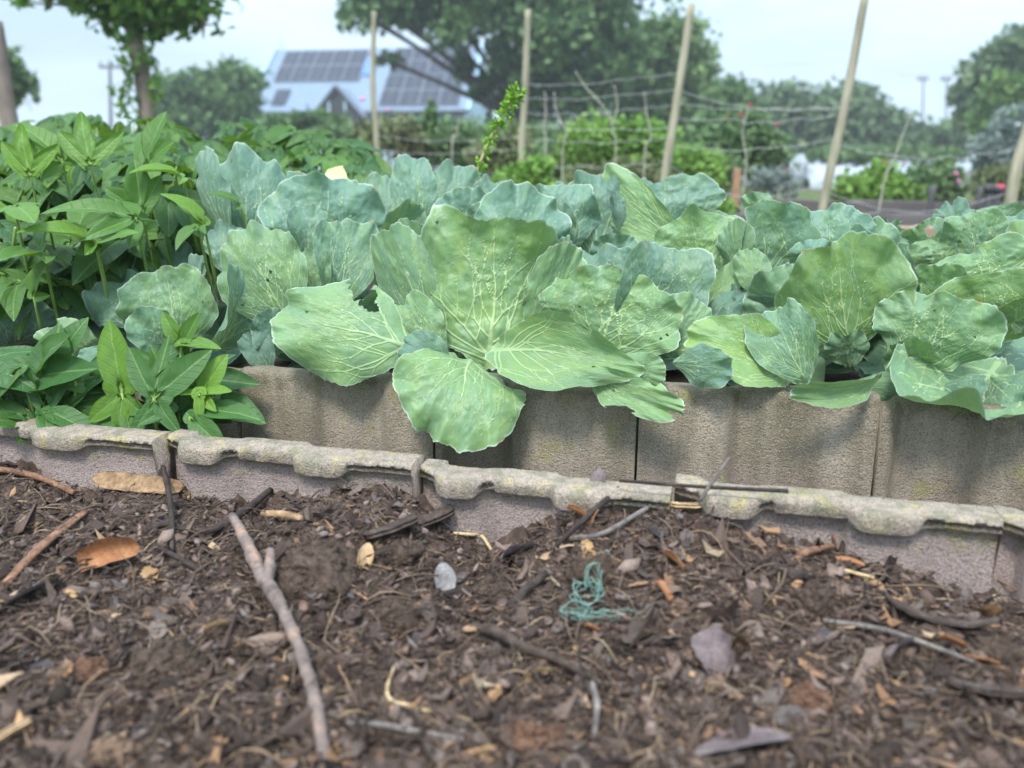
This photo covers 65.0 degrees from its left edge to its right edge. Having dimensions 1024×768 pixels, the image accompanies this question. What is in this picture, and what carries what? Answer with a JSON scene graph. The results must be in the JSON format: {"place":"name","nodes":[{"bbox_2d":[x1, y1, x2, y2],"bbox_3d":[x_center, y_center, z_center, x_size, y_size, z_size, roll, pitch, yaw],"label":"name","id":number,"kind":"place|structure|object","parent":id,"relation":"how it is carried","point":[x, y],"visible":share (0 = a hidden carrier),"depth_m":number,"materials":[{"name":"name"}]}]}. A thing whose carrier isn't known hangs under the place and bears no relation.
{"place":"outdoors","nodes":[
{"label":"outdoors","id":0,"kind":"place"},
{"bbox_2d":[0,263,921,387],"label":"bed soil","id":1,"kind":"structure","parent":0,"point":[676,375],"depth_m":1.50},
{"bbox_2d":[0,112,86,170],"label":"lobed leaf plant","id":2,"kind":"object","parent":1,"relation":"on","point":[54,124],"visible":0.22,"depth_m":2.61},
{"bbox_2d":[0,123,137,346],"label":"lobed leaf plant","id":3,"kind":"object","parent":1,"relation":"on","point":[34,157],"visible":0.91,"depth_m":1.51,"materials":[{"name":"plant"}]},
{"bbox_2d":[16,111,162,290],"bbox_3d":[-0.878,-0.313,1.674,0.416,0.485,0.549,0,15,0],"label":"lobed leaf plant","id":4,"kind":"object","parent":1,"relation":"on","point":[102,205],"visible":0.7,"depth_m":1.55,"materials":[{"name":"plant"}]},
{"bbox_2d":[0,241,205,346],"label":"cabbage","id":5,"kind":"object","parent":1,"relation":"on","point":[47,312],"visible":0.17,"depth_m":1.51,"materials":[{"name":"green plant"}]},
{"bbox_2d":[72,114,170,157],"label":"lobed leaf plant","id":6,"kind":"object","parent":1,"relation":"on","point":[101,128],"visible":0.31,"depth_m":2.63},
{"bbox_2d":[33,253,272,366],"bbox_3d":[-0.672,-0.101,1.493,0.376,0.292,0.394,-9,17,-30],"label":"cabbage","id":7,"kind":"object","parent":1,"relation":"on","point":[133,306],"visible":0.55,"depth_m":1.44,"materials":[{"name":"green plant"}]},
{"bbox_2d":[111,119,232,160],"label":"lobed leaf plant","id":8,"kind":"object","parent":1,"relation":"on","point":[175,133],"visible":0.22,"depth_m":2.53,"materials":[{"name":"plant"}]},
{"bbox_2d":[100,111,391,300],"bbox_3d":[-0.656,-0.374,1.904,0.483,0.484,0.918,5,16,17],"label":"lobed leaf plant","id":9,"kind":"object","parent":1,"relation":"on","point":[179,215],"visible":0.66,"depth_m":1.62,"materials":[{"name":"plant"}]},
{"bbox_2d":[212,117,292,166],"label":"lobed leaf plant","id":10,"kind":"object","parent":1,"relation":"on","point":[229,135],"visible":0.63,"depth_m":2.57,"materials":[{"name":"plant"}]},
{"bbox_2d":[195,142,386,304],"bbox_3d":[-0.456,-0.267,1.715,0.392,0.483,0.308,0,15,0],"label":"cabbage","id":11,"kind":"object","parent":1,"relation":"on","point":[298,205],"visible":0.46,"depth_m":1.64,"materials":[{"name":"green plant"}]},
{"bbox_2d":[217,218,408,386],"bbox_3d":[-0.336,-0.122,1.452,0.373,0.341,0.406,0,15,0],"label":"cabbage","id":12,"kind":"object","parent":1,"relation":"on","point":[330,317],"visible":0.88,"depth_m":1.40,"materials":[{"name":"green plant"}]},
{"bbox_2d":[258,125,384,178],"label":"lobed leaf plant","id":13,"kind":"object","parent":1,"relation":"on","point":[300,148],"visible":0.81,"depth_m":2.43,"materials":[{"name":"plant"}]},
{"bbox_2d":[364,154,500,280],"bbox_3d":[-0.144,-0.256,1.752,0.402,0.472,0.373,0,15,0],"label":"cabbage","id":14,"kind":"object","parent":1,"relation":"on","point":[414,189],"visible":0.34,"depth_m":1.69,"materials":[{"name":"green plant"}]},
{"bbox_2d":[475,81,526,182],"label":"leafy sprig","id":15,"kind":"object","parent":1,"relation":"on","point":[511,96],"visible":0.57,"depth_m":1.85,"materials":[{"name":"green plant"}]},
{"bbox_2d":[370,179,684,452],"bbox_3d":[-0.019,-0.134,1.329,0.392,0.392,0.562,-4,16,-16],"label":"cabbage","id":16,"kind":"object","parent":1,"relation":"on","point":[460,288],"visible":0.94,"depth_m":1.36,"materials":[{"name":"green plant"}]},
{"bbox_2d":[537,163,733,260],"bbox_3d":[0.251,-0.251,1.728,0.437,0.435,0.444,3,15,11],"label":"cabbage","id":17,"kind":"object","parent":1,"relation":"on","point":[616,205],"visible":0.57,"depth_m":1.61,"materials":[{"name":"green plant"}]},
{"bbox_2d":[538,240,746,385],"bbox_3d":[0.240,-0.103,1.400,0.391,0.292,0.415,0,15,0],"label":"cabbage","id":18,"kind":"object","parent":1,"relation":"on","point":[638,302],"visible":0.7,"depth_m":1.38,"materials":[{"name":"green plant"}]},
{"bbox_2d":[673,223,918,407],"bbox_3d":[0.489,-0.098,1.321,0.330,0.320,0.481,7,17,26],"label":"cabbage","id":19,"kind":"object","parent":1,"relation":"on","point":[804,321],"visible":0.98,"depth_m":1.24,"materials":[{"name":"green plant"}]},
{"bbox_2d":[712,192,900,270],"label":"cabbage","id":20,"kind":"object","parent":1,"relation":"on","point":[776,233],"visible":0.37,"depth_m":1.50,"materials":[{"name":"green plant"}]},
{"bbox_2d":[733,212,944,225],"bbox_3d":[1.898,-0.842,4.177,1.839,0.105,0.077,1,15,3],"label":"bed board","id":21,"kind":"object","parent":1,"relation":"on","point":[912,219],"visible":0.12,"depth_m":4.14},
{"bbox_2d":[854,231,1023,421],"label":"cabbage","id":22,"kind":"object","parent":1,"relation":"on","point":[954,335],"visible":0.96,"depth_m":1.23,"materials":[{"name":"green plant"}]},
{"bbox_2d":[882,197,1023,265],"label":"cabbage","id":23,"kind":"object","parent":1,"relation":"on","point":[961,227],"visible":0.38,"depth_m":1.57,"materials":[{"name":"green plant"}]},
{"bbox_2d":[0,455,1023,767],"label":"compost ground","id":24,"kind":"structure","parent":0,"point":[514,535],"depth_m":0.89,"materials":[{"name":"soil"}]},
{"bbox_2d":[0,466,75,495],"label":"twig","id":25,"kind":"object","parent":24,"relation":"on","point":[44,479],"visible":0.99,"depth_m":1.21,"materials":[{"name":"wood"}]},
{"bbox_2d":[0,510,89,585],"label":"bark strip","id":26,"kind":"object","parent":24,"relation":"on","point":[38,548],"visible":0.98,"depth_m":1.00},
{"bbox_2d":[73,655,111,688],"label":"clod","id":27,"kind":"object","parent":24,"relation":"on","point":[93,666],"visible":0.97,"depth_m":0.77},
{"bbox_2d":[77,537,139,571],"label":"curled leaf","id":28,"kind":"object","parent":24,"relation":"on","point":[102,551],"visible":1,"depth_m":0.97,"materials":[{"name":"plant"}]},
{"bbox_2d":[85,732,143,767],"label":"clod","id":29,"kind":"object","parent":24,"relation":"on","point":[115,745],"visible":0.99,"depth_m":0.67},
{"bbox_2d":[91,471,184,494],"bbox_3d":[-0.552,0.146,1.188,0.153,0.023,0.022,3,15,12],"label":"bark slab","id":30,"kind":"object","parent":24,"relation":"on","point":[116,480],"depth_m":1.19,"materials":[{"name":"brown wood"}]},
{"bbox_2d":[160,465,174,551],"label":"twig","id":31,"kind":"object","parent":24,"relation":"on","point":[168,491],"visible":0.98,"depth_m":1.10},
{"bbox_2d":[128,634,208,693],"bbox_3d":[-0.338,0.277,0.791,0.078,0.051,0.065,0,15,0],"label":"clod","id":32,"kind":"object","parent":24,"relation":"on","point":[167,651],"visible":0.89,"depth_m":0.78,"materials":[{"name":"soil"}]},
{"bbox_2d":[136,487,273,536],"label":"twig","id":33,"kind":"object","parent":24,"relation":"on","point":[239,513],"visible":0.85,"depth_m":1.07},
{"bbox_2d":[228,513,330,767],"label":"forked stick","id":34,"kind":"object","parent":24,"relation":"on","point":[263,572],"visible":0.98,"depth_m":0.82,"materials":[{"name":"wood"}]},
{"bbox_2d":[274,535,359,603],"bbox_3d":[-0.231,0.227,0.942,0.113,0.088,0.099,0,15,0],"label":"clod","id":35,"kind":"object","parent":24,"relation":"on","point":[319,565],"visible":0.94,"depth_m":0.91,"materials":[{"name":"soil"}]},
{"bbox_2d":[363,513,417,542],"bbox_3d":[-0.151,0.180,0.999,0.070,0.034,0.045,-8,17,-28],"label":"bark chunk","id":36,"kind":"object","parent":24,"relation":"on","point":[400,524],"visible":1,"depth_m":0.98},
{"bbox_2d":[371,597,423,636],"bbox_3d":[-0.122,0.254,0.866,0.058,0.047,0.050,0,15,0],"label":"clod","id":37,"kind":"object","parent":24,"relation":"on","point":[387,612],"visible":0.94,"depth_m":0.85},
{"bbox_2d":[379,537,423,567],"bbox_3d":[-0.133,0.204,0.975,0.051,0.032,0.044,8,17,29],"label":"clod","id":38,"kind":"object","parent":24,"relation":"on","point":[405,551],"visible":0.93,"depth_m":0.96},
{"bbox_2d":[346,720,464,741],"bbox_3d":[-0.093,0.298,0.692,0.109,0.011,0.007,4,16,16],"label":"stick","id":39,"kind":"object","parent":24,"relation":"on","point":[398,728],"visible":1,"depth_m":0.69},
{"bbox_2d":[415,504,454,527],"bbox_3d":[-0.105,0.175,1.056,0.063,0.023,0.032,-10,18,-33],"label":"bark chunk","id":40,"kind":"object","parent":24,"relation":"on","point":[441,513],"visible":0.88,"depth_m":1.05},
{"bbox_2d":[435,562,455,594],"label":"grey stone","id":41,"kind":"object","parent":24,"relation":"on","point":[445,579],"visible":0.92,"depth_m":0.94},
{"bbox_2d":[471,575,513,604],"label":"clod","id":42,"kind":"object","parent":24,"relation":"on","point":[487,587],"visible":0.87,"depth_m":0.93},
{"bbox_2d":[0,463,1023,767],"bbox_3d":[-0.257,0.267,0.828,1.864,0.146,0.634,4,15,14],"label":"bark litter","id":43,"kind":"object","parent":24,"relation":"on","point":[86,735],"visible":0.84,"depth_m":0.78,"materials":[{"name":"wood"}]},
{"bbox_2d":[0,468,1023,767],"bbox_3d":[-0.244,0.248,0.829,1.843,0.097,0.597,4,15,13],"label":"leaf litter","id":44,"kind":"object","parent":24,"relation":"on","point":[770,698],"visible":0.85,"depth_m":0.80,"materials":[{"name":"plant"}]},
{"bbox_2d":[505,570,549,609],"bbox_3d":[0.016,0.234,0.915,0.063,0.033,0.017,-13,20,-40],"label":"stick","id":45,"kind":"object","parent":24,"relation":"on","point":[527,587],"visible":0.98,"depth_m":0.92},
{"bbox_2d":[453,623,603,685],"bbox_3d":[0.016,0.265,0.810,0.175,0.016,0.022,9,17,30],"label":"stick","id":46,"kind":"object","parent":24,"relation":"on","point":[498,633],"visible":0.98,"depth_m":0.81,"materials":[{"name":"wood"}]},
{"bbox_2d":[508,719,566,760],"bbox_3d":[0.021,0.303,0.689,0.052,0.035,0.053,-11,18,-34],"label":"clod","id":47,"kind":"object","parent":24,"relation":"on","point":[528,735],"visible":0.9,"depth_m":0.68,"materials":[{"name":"soil"}]},
{"bbox_2d":[564,553,615,589],"bbox_3d":[0.090,0.215,0.906,0.063,0.048,0.052,0,15,0],"label":"clod","id":48,"kind":"object","parent":24,"relation":"on","point":[575,570],"visible":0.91,"depth_m":0.89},
{"bbox_2d":[559,562,641,623],"bbox_3d":[0.093,0.228,0.854,0.084,0.051,0.057,14,21,43],"label":"string tangle","id":49,"kind":"object","parent":24,"relation":"on","point":[578,615],"visible":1,"depth_m":0.86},
{"bbox_2d":[691,625,734,674],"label":"dead leaf","id":50,"kind":"object","parent":24,"relation":"on","point":[719,652],"visible":0.99,"depth_m":0.79,"materials":[{"name":"plant"}]},
{"bbox_2d":[694,726,793,754],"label":"dead leaf","id":51,"kind":"object","parent":24,"relation":"on","point":[757,735],"visible":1,"depth_m":0.67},
{"bbox_2d":[787,679,832,720],"bbox_3d":[0.273,0.297,0.742,0.043,0.041,0.042,-9,17,-30],"label":"clod","id":52,"kind":"object","parent":24,"relation":"on","point":[806,694],"visible":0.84,"depth_m":0.73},
{"bbox_2d":[788,580,842,619],"bbox_3d":[0.325,0.235,0.861,0.061,0.046,0.048,0,15,0],"label":"clod","id":53,"kind":"object","parent":24,"relation":"on","point":[811,596],"visible":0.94,"depth_m":0.85,"materials":[{"name":"soil"}]},
{"bbox_2d":[823,618,974,663],"bbox_3d":[0.382,0.251,0.799,0.137,0.011,0.012,9,17,29],"label":"stick","id":54,"kind":"object","parent":24,"relation":"on","point":[895,633],"visible":1,"depth_m":0.80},
{"bbox_2d":[885,593,999,628],"bbox_3d":[0.441,0.241,0.824,0.109,0.033,0.026,4,16,15],"label":"bark shard","id":55,"kind":"object","parent":24,"relation":"on","point":[915,612],"visible":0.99,"depth_m":0.82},
{"bbox_2d":[946,675,1023,697],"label":"bark shard","id":56,"kind":"object","parent":24,"relation":"on","point":[996,691],"visible":1,"depth_m":0.72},
{"bbox_2d":[971,633,1023,670],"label":"clod","id":57,"kind":"object","parent":24,"relation":"on","point":[1003,650],"visible":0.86,"depth_m":0.78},
{"bbox_2d":[0,0,1023,168],"label":"sky","id":58,"kind":"structure","parent":0,"point":[916,38],"materials":[{"name":"white"}]},
{"bbox_2d":[488,169,975,479],"bbox_3d":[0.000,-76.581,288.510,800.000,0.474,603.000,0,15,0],"label":"ground","id":59,"kind":"structure","parent":0,"point":[811,194],"depth_m":21.20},
{"bbox_2d":[0,21,18,126],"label":"post","id":60,"kind":"object","parent":59,"relation":"on","point":[8,113],"visible":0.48,"depth_m":5.06,"materials":[{"name":"brown wood"}]},
{"bbox_2d":[7,45,41,111],"bbox_3d":[-8.220,-4.120,13.444,0.884,2.926,0.760,0,15,0],"label":"tree","id":61,"kind":"object","parent":59,"relation":"on","point":[25,81],"visible":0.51,"depth_m":13.14,"materials":[{"name":"green plant"}]},
{"bbox_2d":[9,0,244,123],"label":"vine tree","id":62,"kind":"object","parent":59,"relation":"on","point":[158,20],"visible":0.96,"depth_m":5.51,"materials":[{"name":"green plant"}]},
{"bbox_2d":[126,63,224,152],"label":"garden bush","id":63,"kind":"object","parent":59,"relation":"on","point":[177,87],"visible":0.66,"depth_m":29.61,"materials":[{"name":"green plant"}]},
{"bbox_2d":[185,52,292,142],"bbox_3d":[-10.252,-10.064,30.490,4.180,4.876,2.676,-2,15,-9],"label":"garden bush","id":64,"kind":"object","parent":59,"relation":"on","point":[235,85],"visible":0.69,"depth_m":29.61,"materials":[{"name":"green plant"}]},
{"bbox_2d":[261,104,353,135],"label":"garden bush","id":65,"kind":"object","parent":59,"relation":"on","point":[303,120],"visible":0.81,"depth_m":20.70,"materials":[{"name":"green plant"}]},
{"bbox_2d":[246,38,493,176],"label":"house","id":66,"kind":"structure","parent":59,"relation":"on","point":[332,80],"depth_m":45.60,"materials":[{"name":"paint"}]},
{"bbox_2d":[348,97,435,178],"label":"flowering shrub","id":67,"kind":"object","parent":59,"relation":"on","point":[410,130],"visible":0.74,"depth_m":8.48,"materials":[{"name":"green plant"}]},
{"bbox_2d":[386,96,483,171],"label":"flowering shrub","id":68,"kind":"object","parent":59,"relation":"on","point":[442,131],"visible":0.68,"depth_m":8.51,"materials":[{"name":"green plant"}]},
{"bbox_2d":[385,114,562,176],"bbox_3d":[-0.465,-3.039,11.613,2.876,1.668,0.978,0,15,0],"label":"garden shrub","id":69,"kind":"object","parent":59,"relation":"on","point":[538,130],"visible":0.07,"depth_m":11.30,"materials":[{"name":"green plant"}]},
{"bbox_2d":[461,119,534,178],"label":"garden shrub","id":70,"kind":"object","parent":59,"relation":"on","point":[499,159],"visible":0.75,"depth_m":7.59,"materials":[{"name":"plant"}]},
{"bbox_2d":[334,0,682,128],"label":"tree","id":71,"kind":"object","parent":59,"relation":"on","point":[565,35],"visible":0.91,"depth_m":23.71,"materials":[{"name":"green plant"}]},
{"bbox_2d":[481,147,561,188],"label":"feathery plant","id":72,"kind":"object","parent":59,"relation":"on","point":[535,170],"visible":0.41,"depth_m":4.42,"materials":[{"name":"green plant"}]},
{"bbox_2d":[552,120,581,183],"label":"garden shrub","id":73,"kind":"object","parent":59,"relation":"on","point":[570,149],"visible":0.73,"depth_m":6.67,"materials":[{"name":"green plant"}]},
{"bbox_2d":[457,103,685,144],"bbox_3d":[3.186,-9.963,32.607,12.597,3.573,4.128,0,15,0],"label":"thicket tree","id":74,"kind":"object","parent":59,"relation":"on","point":[555,121],"visible":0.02,"depth_m":31.65,"materials":[{"name":"green plant"}]},
{"bbox_2d":[563,150,676,184],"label":"garden shrub","id":75,"kind":"object","parent":59,"relation":"on","point":[651,175],"visible":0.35,"depth_m":6.31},
{"bbox_2d":[557,106,684,178],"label":"garden shrub","id":76,"kind":"object","parent":59,"relation":"on","point":[591,153],"visible":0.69,"depth_m":7.06,"materials":[{"name":"green plant"}]},
{"bbox_2d":[526,131,751,212],"bbox_3d":[1.198,-1.932,8.275,2.441,1.303,0.852,0,15,0],"label":"garden shrub","id":77,"kind":"object","parent":59,"relation":"on","point":[557,172],"visible":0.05,"depth_m":8.09,"materials":[{"name":"green plant"}]},
{"bbox_2d":[603,1,723,143],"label":"round tree","id":78,"kind":"object","parent":59,"relation":"on","point":[701,72],"visible":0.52,"depth_m":27.42,"materials":[{"name":"green plant"}]},
{"bbox_2d":[577,103,801,199],"bbox_3d":[1.915,-2.199,8.685,2.466,1.600,0.908,0,15,0],"label":"flowering shrub","id":79,"kind":"object","parent":59,"relation":"on","point":[758,135],"visible":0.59,"depth_m":8.46,"materials":[{"name":"green plant"}]},
{"bbox_2d":[660,141,729,236],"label":"garden shrub","id":80,"kind":"object","parent":59,"relation":"on","point":[692,162],"visible":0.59,"depth_m":6.70,"materials":[{"name":"green plant"}]},
{"bbox_2d":[370,0,1023,212],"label":"wire fence","id":81,"kind":"object","parent":59,"relation":"on","point":[1014,178],"visible":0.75,"depth_m":4.69,"materials":[{"name":"wood"}]},
{"bbox_2d":[688,72,763,185],"bbox_3d":[6.476,-7.781,24.769,2.380,3.497,2.199,-7,16,-23],"label":"bushy tree","id":82,"kind":"object","parent":59,"relation":"on","point":[736,91],"visible":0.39,"depth_m":24.21,"materials":[{"name":"green plant"}]},
{"bbox_2d":[740,164,804,199],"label":"garden shrub","id":83,"kind":"object","parent":59,"relation":"on","point":[770,183],"visible":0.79,"depth_m":7.74,"materials":[{"name":"silver plant"}]},
{"bbox_2d":[748,76,828,173],"bbox_3d":[12.432,-12.107,38.321,5.076,4.760,3.876,0,15,0],"label":"tree","id":84,"kind":"object","parent":59,"relation":"on","point":[780,95],"visible":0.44,"depth_m":37.13,"materials":[{"name":"green plant"}]},
{"bbox_2d":[791,74,895,167],"bbox_3d":[15.410,-12.127,38.118,5.372,4.911,3.947,0,15,0],"label":"tree","id":85,"kind":"object","parent":59,"relation":"on","point":[829,98],"visible":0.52,"depth_m":37.08,"materials":[{"name":"green plant"}]},
{"bbox_2d":[829,157,927,201],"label":"garden shrub","id":86,"kind":"object","parent":59,"relation":"on","point":[867,184],"visible":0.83,"depth_m":7.66,"materials":[{"name":"green plant"}]},
{"bbox_2d":[793,140,969,167],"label":"hedge","id":87,"kind":"object","parent":59,"relation":"on","point":[846,154],"visible":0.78,"depth_m":22.83,"materials":[{"name":"green plant"}]},
{"bbox_2d":[802,165,963,188],"bbox_3d":[5.461,-3.078,11.960,2.114,0.340,0.850,2,15,8],"label":"row cover","id":88,"kind":"object","parent":59,"relation":"on","point":[815,175],"visible":0.23,"depth_m":11.78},
{"bbox_2d":[843,92,932,165],"bbox_3d":[17.377,-11.847,38.232,5.170,4.298,2.840,0,15,0],"label":"tree","id":89,"kind":"object","parent":59,"relation":"on","point":[892,119],"visible":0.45,"depth_m":37.43,"materials":[{"name":"green plant"}]},
{"bbox_2d":[895,154,971,202],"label":"garden shrub","id":90,"kind":"object","parent":59,"relation":"on","point":[946,178],"visible":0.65,"depth_m":7.66,"materials":[{"name":"green plant"}]},
{"bbox_2d":[906,114,977,166],"bbox_3d":[20.437,-11.258,38.322,5.126,3.138,2.996,-2,15,-6],"label":"tree","id":91,"kind":"object","parent":59,"relation":"on","point":[942,132],"visible":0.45,"depth_m":37.60,"materials":[{"name":"green plant"}]},
{"bbox_2d":[944,22,1023,145],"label":"spreading tree","id":92,"kind":"object","parent":59,"relation":"on","point":[1005,51],"visible":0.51,"depth_m":27.78,"materials":[{"name":"green plant"}]},
{"bbox_2d":[961,63,1023,139],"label":"bushy tree","id":93,"kind":"object","parent":59,"relation":"on","point":[1000,91],"visible":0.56,"depth_m":22.36,"materials":[{"name":"green plant"}]},
{"bbox_2d":[962,102,1023,201],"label":"silver bush","id":94,"kind":"object","parent":59,"relation":"on","point":[1005,135],"visible":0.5,"depth_m":9.96,"materials":[{"name":"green plant"}]},
{"bbox_2d":[963,160,1023,202],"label":"garden shrub","id":95,"kind":"object","parent":59,"relation":"on","point":[994,175],"visible":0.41,"depth_m":8.18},
{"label":"bed soil","id":96,"kind":"structure","parent":0,"visible":0},
{"bbox_2d":[728,199,1023,214],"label":"bed board","id":97,"kind":"object","parent":96,"relation":"on","point":[910,207],"visible":0.28,"depth_m":5.35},
{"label":"path soil","id":98,"kind":"structure","parent":0,"visible":0},
{"bbox_2d":[0,317,136,444],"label":"young leafy plant","id":99,"kind":"object","parent":98,"relation":"on","point":[41,374],"visible":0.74,"depth_m":1.27,"materials":[{"name":"green plant"}]},
{"bbox_2d":[0,418,174,490],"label":"wall block","id":100,"kind":"structure","parent":98,"relation":"on","point":[80,455],"depth_m":1.21,"materials":[{"name":"concrete"}]},
{"bbox_2d":[61,312,232,431],"bbox_3d":[-0.585,0.076,1.302,0.317,0.382,0.146,0,15,0],"label":"young leafy plant","id":101,"kind":"object","parent":98,"relation":"on","point":[159,384],"visible":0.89,"depth_m":1.25,"materials":[{"name":"green plant"}]},
{"bbox_2d":[129,346,265,436],"bbox_3d":[-0.492,0.106,1.284,0.196,0.333,0.162,-4,16,-15],"label":"young leafy plant","id":102,"kind":"object","parent":98,"relation":"on","point":[198,404],"visible":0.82,"depth_m":1.25,"materials":[{"name":"green plant"}]},
{"bbox_2d":[167,429,424,502],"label":"wall block","id":103,"kind":"structure","parent":98,"relation":"on","point":[250,469],"depth_m":1.15,"materials":[{"name":"concrete"}]},
{"bbox_2d":[239,365,434,460],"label":"wall block","id":104,"kind":"structure","parent":98,"relation":"on","point":[302,405],"depth_m":1.34,"materials":[{"name":"concrete"}]},
{"bbox_2d":[435,372,636,480],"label":"wall block","id":105,"kind":"structure","parent":98,"relation":"on","point":[579,432],"depth_m":1.26,"materials":[{"name":"concrete"}]},
{"bbox_2d":[420,459,672,544],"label":"wall block","id":106,"kind":"structure","parent":98,"relation":"on","point":[491,505],"depth_m":1.06,"materials":[{"name":"concrete"}]},
{"bbox_2d":[636,382,880,512],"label":"wall block","id":107,"kind":"structure","parent":98,"relation":"on","point":[760,436],"depth_m":1.23,"materials":[{"name":"concrete"}]},
{"bbox_2d":[674,474,1002,592],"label":"wall block","id":108,"kind":"structure","parent":98,"relation":"on","point":[957,544],"depth_m":0.95,"materials":[{"name":"concrete"}]},
{"bbox_2d":[619,479,787,492],"bbox_3d":[0.230,0.123,0.976,0.200,0.013,0.006,4,16,15],"label":"thin rod","id":109,"kind":"object","parent":108,"relation":"on","point":[773,490],"visible":1,"depth_m":0.97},
{"bbox_2d":[870,395,1023,511],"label":"wall block","id":110,"kind":"structure","parent":98,"relation":"on","point":[929,452],"depth_m":1.18,"materials":[{"name":"concrete"}]},
{"bbox_2d":[990,506,1023,608],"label":"wall block","id":111,"kind":"structure","parent":98,"relation":"on","point":[1009,567],"depth_m":0.94,"materials":[{"name":"concrete"}]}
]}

